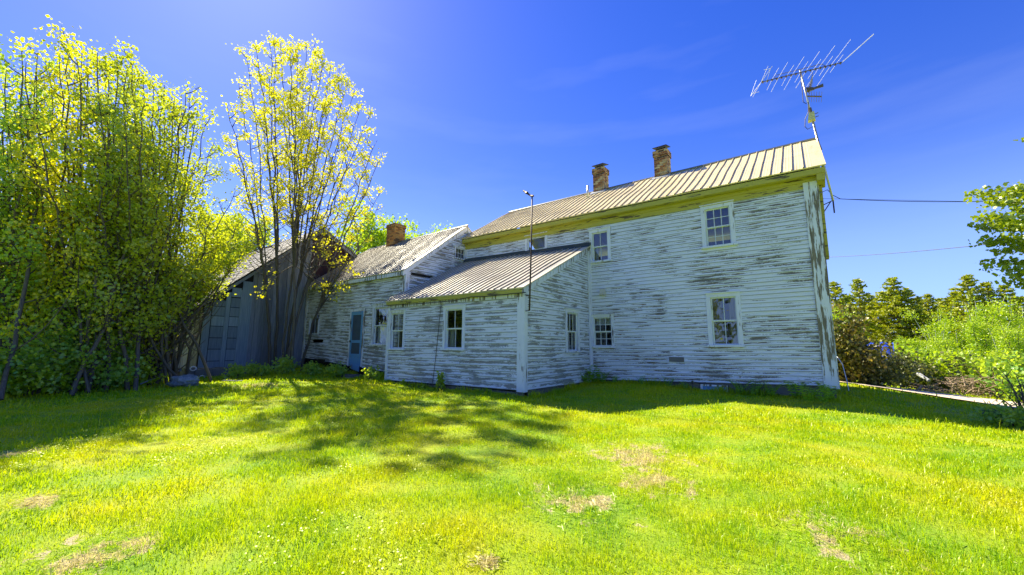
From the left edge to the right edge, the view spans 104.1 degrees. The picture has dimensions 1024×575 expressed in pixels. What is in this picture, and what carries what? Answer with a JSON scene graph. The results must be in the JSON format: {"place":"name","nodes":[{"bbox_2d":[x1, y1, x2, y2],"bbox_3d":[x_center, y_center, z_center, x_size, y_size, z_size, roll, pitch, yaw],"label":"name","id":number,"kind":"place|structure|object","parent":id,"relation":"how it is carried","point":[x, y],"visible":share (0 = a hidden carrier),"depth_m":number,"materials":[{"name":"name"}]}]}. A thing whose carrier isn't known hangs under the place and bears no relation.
{"place":"outdoors","nodes":[
{"label":"outdoors","id":0,"kind":"place"},
{"bbox_2d":[0,364,1023,574],"bbox_3d":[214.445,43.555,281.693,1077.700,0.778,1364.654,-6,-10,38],"label":"ground","id":1,"kind":"structure","parent":0,"point":[425,450],"depth_m":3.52,"materials":[{"name":"green plant"}]},
{"bbox_2d":[0,331,73,395],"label":"thicket","id":2,"kind":"object","parent":1,"relation":"on","point":[36,353],"visible":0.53,"depth_m":9.56,"materials":[{"name":"green plant"}]},
{"bbox_2d":[0,34,91,393],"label":"maple tree","id":3,"kind":"object","parent":1,"relation":"on","point":[12,254],"visible":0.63,"depth_m":10.49,"materials":[{"name":"green plant"}]},
{"bbox_2d":[0,55,93,303],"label":"maple tree","id":4,"kind":"object","parent":1,"relation":"on","point":[59,126],"visible":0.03,"depth_m":12.77,"materials":[{"name":"green plant"}]},
{"bbox_2d":[0,351,97,397],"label":"thicket","id":5,"kind":"object","parent":1,"relation":"on","point":[37,388],"visible":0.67,"depth_m":9.59,"materials":[{"name":"green plant"}]},
{"bbox_2d":[0,14,132,400],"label":"maple tree","id":6,"kind":"object","parent":1,"relation":"on","point":[38,178],"visible":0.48,"depth_m":10.65,"materials":[{"name":"green plant"}]},
{"bbox_2d":[0,309,145,394],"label":"thicket","id":7,"kind":"object","parent":1,"relation":"on","point":[70,334],"visible":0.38,"depth_m":10.21,"materials":[{"name":"green plant"}]},
{"bbox_2d":[0,24,198,395],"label":"maple tree","id":8,"kind":"object","parent":1,"relation":"on","point":[105,182],"visible":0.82,"depth_m":10.83,"materials":[{"name":"green plant"}]},
{"bbox_2d":[45,312,161,391],"bbox_3d":[-11.137,1.814,11.161,2.000,2.167,2.801,6,-10,-33],"label":"thicket","id":9,"kind":"object","parent":1,"relation":"on","point":[116,376],"visible":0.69,"depth_m":10.67,"materials":[{"name":"green plant"}]},
{"bbox_2d":[71,73,187,375],"bbox_3d":[-14.076,-2.500,14.152,4.763,11.478,4.230,1,-8,-4],"label":"maple tree","id":10,"kind":"object","parent":1,"relation":"on","point":[154,128],"visible":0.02,"depth_m":14.72,"materials":[{"name":"green plant"}]},
{"bbox_2d":[95,354,166,387],"bbox_3d":[-11.269,2.451,11.706,2.153,1.003,1.935,-6,-10,38],"label":"thicket","id":11,"kind":"object","parent":1,"relation":"on","point":[152,372],"visible":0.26,"depth_m":11.85,"materials":[{"name":"green plant"}]},
{"bbox_2d":[41,36,221,390],"bbox_3d":[-11.546,-2.375,11.976,4.674,10.636,4.793,2,-8,-8],"label":"maple tree","id":12,"kind":"object","parent":1,"relation":"on","point":[120,131],"visible":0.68,"depth_m":12.12,"materials":[{"name":"green plant"}]},
{"bbox_2d":[140,337,184,371],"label":"thicket","id":13,"kind":"object","parent":1,"relation":"on","point":[158,346],"visible":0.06,"depth_m":12.65,"materials":[{"name":"green plant"}]},
{"bbox_2d":[166,374,199,387],"bbox_3d":[-9.618,2.738,11.685,0.833,0.408,0.678,1,-8,-5],"label":"boulder","id":14,"kind":"object","parent":1,"relation":"on","point":[186,380],"visible":0.96,"depth_m":11.51,"materials":[{"name":"grey stone"}]},
{"bbox_2d":[127,79,258,383],"bbox_3d":[-11.584,-2.271,13.984,4.508,10.961,4.393,-6,-10,38],"label":"maple tree","id":15,"kind":"object","parent":1,"relation":"on","point":[203,225],"visible":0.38,"depth_m":13.95,"materials":[{"name":"green plant"}]},
{"bbox_2d":[179,366,247,376],"bbox_3d":[-11.202,3.211,15.197,0.797,0.364,2.100,-6,-10,38],"label":"stone step","id":16,"kind":"object","parent":1,"relation":"on","point":[216,371],"visible":0.33,"depth_m":14.75,"materials":[{"name":"grey stone"}]},
{"bbox_2d":[185,186,254,270],"bbox_3d":[-25.342,-1.299,33.619,5.892,14.707,5.362,-6,-10,38],"label":"background tree","id":17,"kind":"object","parent":1,"relation":"on","point":[240,233],"visible":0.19,"depth_m":33.73,"materials":[{"name":"green plant"}]},
{"bbox_2d":[222,363,251,379],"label":"weed clump","id":18,"kind":"object","parent":1,"relation":"on","point":[238,371],"visible":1,"depth_m":13.70,"materials":[{"name":"green plant"}]},
{"bbox_2d":[226,211,279,257],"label":"background tree","id":19,"kind":"object","parent":1,"relation":"on","point":[250,241],"visible":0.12,"depth_m":36.67,"materials":[{"name":"green plant"}]},
{"bbox_2d":[244,360,276,376],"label":"weed clump","id":20,"kind":"object","parent":1,"relation":"on","point":[255,370],"visible":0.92,"depth_m":14.40,"materials":[{"name":"green plant"}]},
{"bbox_2d":[160,228,379,368],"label":"barn","id":21,"kind":"structure","parent":1,"relation":"on","point":[235,329],"depth_m":16.94,"materials":[{"name":"grey wood"}]},
{"bbox_2d":[206,292,231,367],"bbox_3d":[-11.609,1.754,15.812,0.045,3.197,0.580,-6,-10,38],"label":"door leaf","id":22,"kind":"structure","parent":21,"relation":"in","point":[217,344],"depth_m":15.80,"materials":[{"name":"grey wood"}]},
{"bbox_2d":[224,288,242,367],"bbox_3d":[-11.309,1.707,16.207,0.045,3.408,0.355,-6,-10,38],"label":"door leaf","id":23,"kind":"structure","parent":21,"relation":"in","point":[232,336],"depth_m":16.22,"materials":[{"name":"wood"}]},
{"bbox_2d":[269,354,299,373],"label":"weed clump","id":24,"kind":"object","parent":1,"relation":"on","point":[285,364],"visible":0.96,"depth_m":15.02,"materials":[{"name":"green plant"}]},
{"bbox_2d":[221,30,387,371],"bbox_3d":[-9.146,-4.706,16.772,7.501,16.503,5.622,2,-8,-8],"label":"maple tree","id":25,"kind":"object","parent":1,"relation":"on","point":[301,164],"visible":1,"depth_m":16.87,"materials":[{"name":"yellow plant"}]},
{"bbox_2d":[292,360,322,374],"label":"weed clump","id":26,"kind":"object","parent":1,"relation":"on","point":[310,368],"visible":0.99,"depth_m":15.01,"materials":[{"name":"green plant"}]},
{"bbox_2d":[317,361,350,377],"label":"weed clump","id":27,"kind":"object","parent":1,"relation":"on","point":[337,370],"visible":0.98,"depth_m":14.80,"materials":[{"name":"green plant"}]},
{"bbox_2d":[341,374,360,377],"bbox_3d":[-6.168,3.374,15.085,1.000,0.180,0.550,-6,-10,38],"label":"doorstep","id":28,"kind":"object","parent":1,"relation":"on","point":[350,375],"visible":0.36,"depth_m":14.79,"materials":[{"name":"stone"}]},
{"bbox_2d":[331,195,411,254],"bbox_3d":[-10.169,-0.337,28.278,6.426,11.485,7.768,-6,-10,38],"label":"background tree","id":29,"kind":"object","parent":1,"relation":"on","point":[378,240],"visible":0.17,"depth_m":28.42,"materials":[{"name":"green plant"}]},
{"bbox_2d":[361,365,383,380],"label":"weed clump","id":30,"kind":"object","parent":1,"relation":"on","point":[368,375],"visible":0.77,"depth_m":13.41,"materials":[{"name":"green plant"}]},
{"bbox_2d":[367,370,383,379],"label":"fern","id":31,"kind":"object","parent":1,"relation":"on","point":[378,375],"visible":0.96,"depth_m":13.10,"materials":[{"name":"green plant"}]},
{"bbox_2d":[352,207,417,249],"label":"background tree","id":32,"kind":"object","parent":1,"relation":"on","point":[408,236],"visible":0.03,"depth_m":28.22,"materials":[{"name":"green plant"}]},
{"bbox_2d":[374,211,458,239],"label":"background tree","id":33,"kind":"object","parent":1,"relation":"on","point":[416,227],"visible":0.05,"depth_m":37.28,"materials":[{"name":"green plant"}]},
{"bbox_2d":[435,371,445,390],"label":"weed clump","id":34,"kind":"object","parent":1,"relation":"on","point":[440,383],"visible":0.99,"depth_m":11.26,"materials":[{"name":"green plant"}]},
{"bbox_2d":[301,137,839,398],"bbox_3d":[0.578,-0.578,16.089,19.270,9.185,9.811,-6,-10,38],"label":"farmhouse","id":35,"kind":"object","parent":1,"relation":"on","point":[711,275],"visible":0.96,"depth_m":11.54,"materials":[{"name":"paint"}]},
{"bbox_2d":[306,315,319,334],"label":"window","id":36,"kind":"structure","parent":35,"relation":"in","point":[316,324],"depth_m":18.12,"materials":[{"name":"paint"}]},
{"bbox_2d":[348,311,362,371],"bbox_3d":[-6.140,2.096,15.647,0.850,2.310,0.073,-6,-10,38],"label":"door","id":37,"kind":"structure","parent":35,"relation":"in","point":[356,322],"depth_m":15.66,"materials":[{"name":"blue paint"}]},
{"bbox_2d":[369,303,387,345],"bbox_3d":[-4.776,1.370,14.834,1.260,1.555,0.303,-6,-10,38],"label":"window","id":38,"kind":"structure","parent":35,"relation":"in","point":[383,310],"depth_m":15.05,"materials":[{"name":"paint"}]},
{"bbox_2d":[386,309,405,349],"bbox_3d":[-3.725,1.398,13.195,0.880,1.320,0.303,-6,-10,38],"label":"window","id":39,"kind":"structure","parent":35,"relation":"in","point":[401,333],"depth_m":13.27,"materials":[{"name":"paint"}]},
{"bbox_2d":[440,304,465,349],"bbox_3d":[-1.623,1.159,11.575,0.950,1.302,0.303,-6,-10,38],"label":"window","id":40,"kind":"structure","parent":35,"relation":"in","point":[446,308],"depth_m":11.67,"materials":[{"name":"paint"}]},
{"bbox_2d":[454,244,465,259],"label":"window","id":41,"kind":"structure","parent":35,"relation":"in","point":[458,247],"depth_m":16.46,"materials":[{"name":"paint"}]},
{"bbox_2d":[523,190,533,310],"bbox_3d":[0.444,-1.061,10.502,0.275,3.421,0.751,1,-8,-3],"label":"conduit mast","id":42,"kind":"object","parent":35,"relation":"attached to","point":[531,196],"visible":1,"depth_m":10.31,"materials":[{"name":"metal"}]},
{"bbox_2d":[524,231,546,250],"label":"window","id":43,"kind":"structure","parent":35,"relation":"in","point":[527,241],"depth_m":14.68,"materials":[{"name":"paint"}]},
{"bbox_2d":[564,307,581,352],"bbox_3d":[1.772,1.276,11.892,0.201,1.301,0.885,-6,-10,38],"label":"window","id":44,"kind":"structure","parent":35,"relation":"in","point":[576,312],"depth_m":12.00,"materials":[{"name":"paint"}]},
{"bbox_2d":[588,226,611,262],"bbox_3d":[2.901,-1.362,13.004,0.793,1.130,0.303,-6,-10,38],"label":"window","id":45,"kind":"structure","parent":35,"relation":"in","point":[594,252],"depth_m":13.00,"materials":[{"name":"paint"}]},
{"bbox_2d":[591,313,615,347],"bbox_3d":[2.891,1.370,12.603,0.827,1.057,0.303,-6,-10,38],"label":"window","id":46,"kind":"structure","parent":35,"relation":"in","point":[601,319],"depth_m":12.61,"materials":[{"name":"paint"}]},
{"bbox_2d":[700,384,727,391],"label":"cellar window","id":47,"kind":"structure","parent":35,"relation":"in","point":[703,386],"depth_m":10.48,"materials":[{"name":"blue glass"}]},
{"bbox_2d":[699,199,737,248],"bbox_3d":[5.603,-1.692,10.860,0.870,1.230,0.201,-6,-10,38],"label":"window","id":48,"kind":"structure","parent":35,"relation":"in","point":[703,210],"depth_m":10.86,"materials":[{"name":"paint"}]},
{"bbox_2d":[704,291,744,346],"bbox_3d":[5.618,0.841,10.535,0.867,1.439,0.303,-6,-10,38],"label":"window","id":49,"kind":"structure","parent":35,"relation":"in","point":[715,320],"depth_m":10.58,"materials":[{"name":"paint"}]},
{"bbox_2d":[751,34,873,212],"bbox_3d":[8.732,-4.407,11.698,2.288,4.943,2.338,-1,-8,8],"label":"tv antenna","id":50,"kind":"object","parent":35,"relation":"attached to","point":[811,115],"visible":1,"depth_m":11.96,"materials":[{"name":"metal"}]},
{"bbox_2d":[820,189,997,201],"bbox_3d":[12.212,-2.445,11.548,11.050,1.326,2.384,2,-8,-12],"label":"service cable","id":51,"kind":"object","parent":35,"relation":"attached to","point":[908,201],"visible":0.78,"depth_m":11.19,"materials":[{"name":"black rubber"}]},
{"bbox_2d":[576,368,594,382],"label":"fern","id":52,"kind":"object","parent":1,"relation":"on","point":[585,378],"visible":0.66,"depth_m":12.08,"materials":[{"name":"green plant"}]},
{"bbox_2d":[585,365,599,381],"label":"fern","id":53,"kind":"object","parent":1,"relation":"on","point":[594,378],"visible":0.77,"depth_m":12.17,"materials":[{"name":"green plant"}]},
{"bbox_2d":[592,371,611,381],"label":"fern","id":54,"kind":"object","parent":1,"relation":"on","point":[604,377],"visible":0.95,"depth_m":12.06,"materials":[{"name":"green plant"}]},
{"bbox_2d":[721,379,762,392],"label":"fern","id":55,"kind":"object","parent":1,"relation":"on","point":[738,386],"visible":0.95,"depth_m":9.87,"materials":[{"name":"green plant"}]},
{"bbox_2d":[747,382,773,393],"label":"fern","id":56,"kind":"object","parent":1,"relation":"on","point":[756,389],"visible":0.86,"depth_m":9.75,"materials":[{"name":"green plant"}]},
{"bbox_2d":[762,383,785,394],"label":"fern","id":57,"kind":"object","parent":1,"relation":"on","point":[772,389],"visible":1,"depth_m":9.44,"materials":[{"name":"green plant"}]},
{"bbox_2d":[784,380,813,396],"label":"fern","id":58,"kind":"object","parent":1,"relation":"on","point":[797,393],"visible":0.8,"depth_m":9.23,"materials":[{"name":"green plant"}]},
{"bbox_2d":[791,383,828,400],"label":"fern","id":59,"kind":"object","parent":1,"relation":"on","point":[810,397],"visible":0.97,"depth_m":8.56,"materials":[{"name":"green plant"}]},
{"bbox_2d":[805,388,837,401],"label":"fern","id":60,"kind":"object","parent":1,"relation":"on","point":[826,396],"visible":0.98,"depth_m":8.45,"materials":[{"name":"green plant"}]},
{"bbox_2d":[815,381,845,398],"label":"fern","id":61,"kind":"object","parent":1,"relation":"on","point":[826,392],"visible":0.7,"depth_m":8.82,"materials":[{"name":"green plant"}]},
{"bbox_2d":[829,281,872,339],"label":"pine tree","id":62,"kind":"object","parent":1,"relation":"on","point":[836,291],"visible":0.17,"depth_m":35.56,"materials":[{"name":"green plant"}]},
{"bbox_2d":[832,297,869,341],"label":"birch tree","id":63,"kind":"object","parent":1,"relation":"on","point":[835,316],"visible":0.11,"depth_m":32.83,"materials":[{"name":"green plant"}]},
{"bbox_2d":[843,278,886,340],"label":"pine tree","id":64,"kind":"object","parent":1,"relation":"on","point":[862,304],"visible":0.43,"depth_m":37.60,"materials":[{"name":"green plant"}]},
{"bbox_2d":[831,299,901,385],"bbox_3d":[12.350,2.022,14.955,3.156,3.230,2.828,-6,-10,38],"label":"lilac bush","id":65,"kind":"object","parent":1,"relation":"on","point":[848,345],"visible":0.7,"depth_m":14.57,"materials":[{"name":"green plant"}]},
{"bbox_2d":[857,294,879,333],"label":"pine tree","id":66,"kind":"object","parent":1,"relation":"on","point":[869,296],"visible":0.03,"depth_m":40.16,"materials":[{"name":"green plant"}]},
{"bbox_2d":[838,330,942,388],"bbox_3d":[13.418,2.679,14.898,3.149,2.160,2.908,-1,-8,9],"label":"lilac bush","id":67,"kind":"object","parent":1,"relation":"on","point":[880,376],"visible":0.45,"depth_m":14.37,"materials":[{"name":"green plant"}]},
{"bbox_2d":[865,291,918,343],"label":"pine tree","id":68,"kind":"object","parent":1,"relation":"on","point":[877,305],"visible":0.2,"depth_m":35.80,"materials":[{"name":"green plant"}]},
{"bbox_2d":[864,276,934,350],"bbox_3d":[32.454,3.353,33.881,5.412,8.665,4.584,-7,-11,40],"label":"pine tree","id":69,"kind":"object","parent":1,"relation":"on","point":[894,299],"visible":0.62,"depth_m":33.75,"materials":[{"name":"green plant"}]},
{"bbox_2d":[877,287,942,347],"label":"pine tree","id":70,"kind":"object","parent":1,"relation":"on","point":[909,324],"visible":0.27,"depth_m":33.63,"materials":[{"name":"green plant"}]},
{"bbox_2d":[894,342,929,361],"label":"bush","id":71,"kind":"object","parent":1,"relation":"on","point":[913,351],"visible":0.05,"depth_m":18.76,"materials":[{"name":"green plant"}]},
{"bbox_2d":[884,349,941,388],"bbox_3d":[15.827,3.283,16.133,2.255,1.703,2.750,-6,-10,38],"label":"lilac bush","id":72,"kind":"object","parent":1,"relation":"on","point":[920,366],"visible":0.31,"depth_m":15.71,"materials":[{"name":"green plant"}]},
{"bbox_2d":[891,329,935,356],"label":"young tree","id":73,"kind":"object","parent":1,"relation":"on","point":[913,342],"visible":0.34,"depth_m":23.02,"materials":[{"name":"green plant"}]},
{"bbox_2d":[916,372,930,381],"bbox_3d":[15.084,3.274,14.645,0.133,0.314,0.602,-2,-9,18],"label":"dead log","id":74,"kind":"object","parent":1,"relation":"on","point":[923,376],"visible":0.78,"depth_m":14.62,"materials":[{"name":"white wood"}]},
{"bbox_2d":[904,337,943,352],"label":"young tree","id":75,"kind":"object","parent":1,"relation":"on","point":[928,349],"visible":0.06,"depth_m":25.96,"materials":[{"name":"green plant"}]},
{"bbox_2d":[894,347,959,388],"bbox_3d":[16.971,3.428,16.804,2.737,1.801,2.554,2,-8,-12],"label":"bush","id":76,"kind":"object","parent":1,"relation":"on","point":[921,356],"visible":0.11,"depth_m":16.18,"materials":[{"name":"green plant"}]},
{"bbox_2d":[899,300,963,350],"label":"birch tree","id":77,"kind":"object","parent":1,"relation":"on","point":[935,325],"visible":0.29,"depth_m":28.55,"materials":[{"name":"green plant"}]},
{"bbox_2d":[912,293,954,339],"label":"pine tree","id":78,"kind":"object","parent":1,"relation":"on","point":[928,305],"visible":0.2,"depth_m":35.93,"materials":[{"name":"green plant"}]},
{"bbox_2d":[886,349,992,392],"bbox_3d":[17.476,3.413,16.217,3.088,1.783,3.288,4,-9,-22],"label":"bush","id":79,"kind":"object","parent":1,"relation":"on","point":[944,386],"visible":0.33,"depth_m":15.68,"materials":[{"name":"green plant"}]},
{"bbox_2d":[920,320,958,351],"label":"young tree","id":80,"kind":"object","parent":1,"relation":"on","point":[945,328],"visible":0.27,"depth_m":27.23,"materials":[{"name":"green plant"}]},
{"bbox_2d":[924,332,962,357],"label":"young tree","id":81,"kind":"object","parent":1,"relation":"on","point":[946,341],"visible":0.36,"depth_m":22.89,"materials":[{"name":"green plant"}]},
{"bbox_2d":[930,298,960,333],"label":"pine tree","id":82,"kind":"object","parent":1,"relation":"on","point":[942,301],"visible":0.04,"depth_m":36.63,"materials":[{"name":"green plant"}]},
{"bbox_2d":[895,368,1005,397],"bbox_3d":[16.640,3.507,13.969,7.924,1.319,2.765,1,-8,-2],"label":"brush pile","id":83,"kind":"object","parent":1,"relation":"on","point":[969,388],"visible":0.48,"depth_m":13.92,"materials":[{"name":"brown wood"}]},
{"bbox_2d":[932,291,968,338],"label":"pine tree","id":84,"kind":"object","parent":1,"relation":"on","point":[951,296],"visible":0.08,"depth_m":34.81,"materials":[{"name":"green plant"}]},
{"bbox_2d":[932,345,974,363],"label":"young tree","id":85,"kind":"object","parent":1,"relation":"on","point":[949,353],"visible":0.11,"depth_m":17.85,"materials":[{"name":"green plant"}]},
{"bbox_2d":[931,316,982,352],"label":"young tree","id":86,"kind":"object","parent":1,"relation":"on","point":[959,337],"visible":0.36,"depth_m":27.00,"materials":[{"name":"green plant"}]},
{"bbox_2d":[914,341,1019,390],"bbox_3d":[18.384,3.227,16.081,3.250,2.116,3.887,1,-8,-5],"label":"bush","id":87,"kind":"object","parent":1,"relation":"on","point":[962,355],"visible":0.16,"depth_m":16.14,"materials":[{"name":"green plant"}]},
{"bbox_2d":[937,274,1018,357],"bbox_3d":[34.920,3.025,29.873,5.781,8.246,4.948,-2,-9,19],"label":"pine tree","id":88,"kind":"object","parent":1,"relation":"on","point":[967,282],"visible":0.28,"depth_m":30.29,"materials":[{"name":"green plant"}]},
{"bbox_2d":[935,348,1022,396],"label":"bush","id":89,"kind":"object","parent":1,"relation":"on","point":[973,371],"visible":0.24,"depth_m":15.13,"materials":[{"name":"green plant"}]},
{"bbox_2d":[955,309,1006,359],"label":"young tree","id":90,"kind":"object","parent":1,"relation":"on","point":[978,338],"visible":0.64,"depth_m":23.77,"materials":[{"name":"green plant"}]},
{"bbox_2d":[955,294,1020,354],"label":"birch tree","id":91,"kind":"object","parent":1,"relation":"on","point":[968,313],"visible":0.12,"depth_m":26.64,"materials":[{"name":"green plant"}]},
{"bbox_2d":[960,316,1015,358],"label":"young tree","id":92,"kind":"object","parent":1,"relation":"on","point":[1003,327],"visible":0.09,"depth_m":24.04,"materials":[{"name":"green plant"}]},
{"bbox_2d":[970,281,1007,346],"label":"pine tree","id":93,"kind":"object","parent":1,"relation":"on","point":[989,288],"visible":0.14,"depth_m":30.23,"materials":[{"name":"green plant"}]},
{"bbox_2d":[963,137,1023,289],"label":"maple tree","id":94,"kind":"object","parent":1,"relation":"on","point":[1011,224],"visible":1,"depth_m":7.91,"materials":[{"name":"green plant"}]},
{"bbox_2d":[963,402,1023,430],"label":"roadside bush","id":95,"kind":"object","parent":1,"relation":"on","point":[1010,418],"visible":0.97,"depth_m":7.21,"materials":[{"name":"green plant"}]},
{"bbox_2d":[969,348,1023,399],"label":"bush","id":96,"kind":"object","parent":1,"relation":"on","point":[1008,366],"visible":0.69,"depth_m":13.06,"materials":[{"name":"green plant"}]},
{"bbox_2d":[971,291,1023,352],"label":"birch tree","id":97,"kind":"object","parent":1,"relation":"on","point":[1002,316],"visible":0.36,"depth_m":25.00,"materials":[{"name":"green plant"}]},
{"bbox_2d":[976,295,1023,339],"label":"birch tree","id":98,"kind":"object","parent":1,"relation":"on","point":[1005,310],"visible":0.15,"depth_m":26.14,"materials":[{"name":"green plant"}]},
{"bbox_2d":[979,348,1023,361],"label":"young tree","id":99,"kind":"object","parent":1,"relation":"on","point":[998,353],"visible":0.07,"depth_m":15.80,"materials":[{"name":"green plant"}]},
{"bbox_2d":[983,323,1023,356],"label":"young tree","id":100,"kind":"object","parent":1,"relation":"on","point":[995,342],"visible":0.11,"depth_m":22.76,"materials":[{"name":"green plant"}]},
{"bbox_2d":[984,316,1023,358],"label":"young tree","id":101,"kind":"object","parent":1,"relation":"on","point":[1005,336],"visible":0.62,"depth_m":21.04,"materials":[{"name":"green plant"}]},
{"bbox_2d":[987,284,1023,326],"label":"pine tree","id":102,"kind":"object","parent":1,"relation":"on","point":[1000,288],"visible":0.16,"depth_m":28.91,"materials":[{"name":"green plant"}]},
{"bbox_2d":[988,363,1023,410],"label":"roadside bush","id":103,"kind":"object","parent":1,"relation":"on","point":[1017,400],"visible":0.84,"depth_m":7.79,"materials":[{"name":"green plant"}]},
{"bbox_2d":[1010,296,1023,317],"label":"pine tree","id":104,"kind":"object","parent":1,"relation":"on","point":[1022,298],"visible":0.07,"depth_m":30.79,"materials":[{"name":"green plant"}]},
{"bbox_2d":[0,0,1023,332],"label":"sky","id":105,"kind":"structure","parent":0,"point":[478,104],"materials":[{"name":"blue"}]},
{"bbox_2d":[863,342,894,356],"bbox_3d":[17.244,3.180,19.199,1.908,1.136,2.280,-6,-10,38],"label":"tarpaulin","id":106,"kind":"object","parent":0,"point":[885,346],"visible":0.07,"depth_m":18.57,"materials":[{"name":"blue plastic"}]},
{"bbox_2d":[837,244,984,256],"bbox_3d":[16.464,-1.370,16.483,5.379,1.296,7.166,3,-8,-15],"label":"telephone wire","id":107,"kind":"object","parent":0,"point":[905,252],"visible":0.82,"depth_m":15.05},
{"bbox_2d":[839,381,1021,407],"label":"sandy track","id":108,"kind":"structure","parent":0,"point":[976,399],"depth_m":12.17,"materials":[{"name":"beige sand"}]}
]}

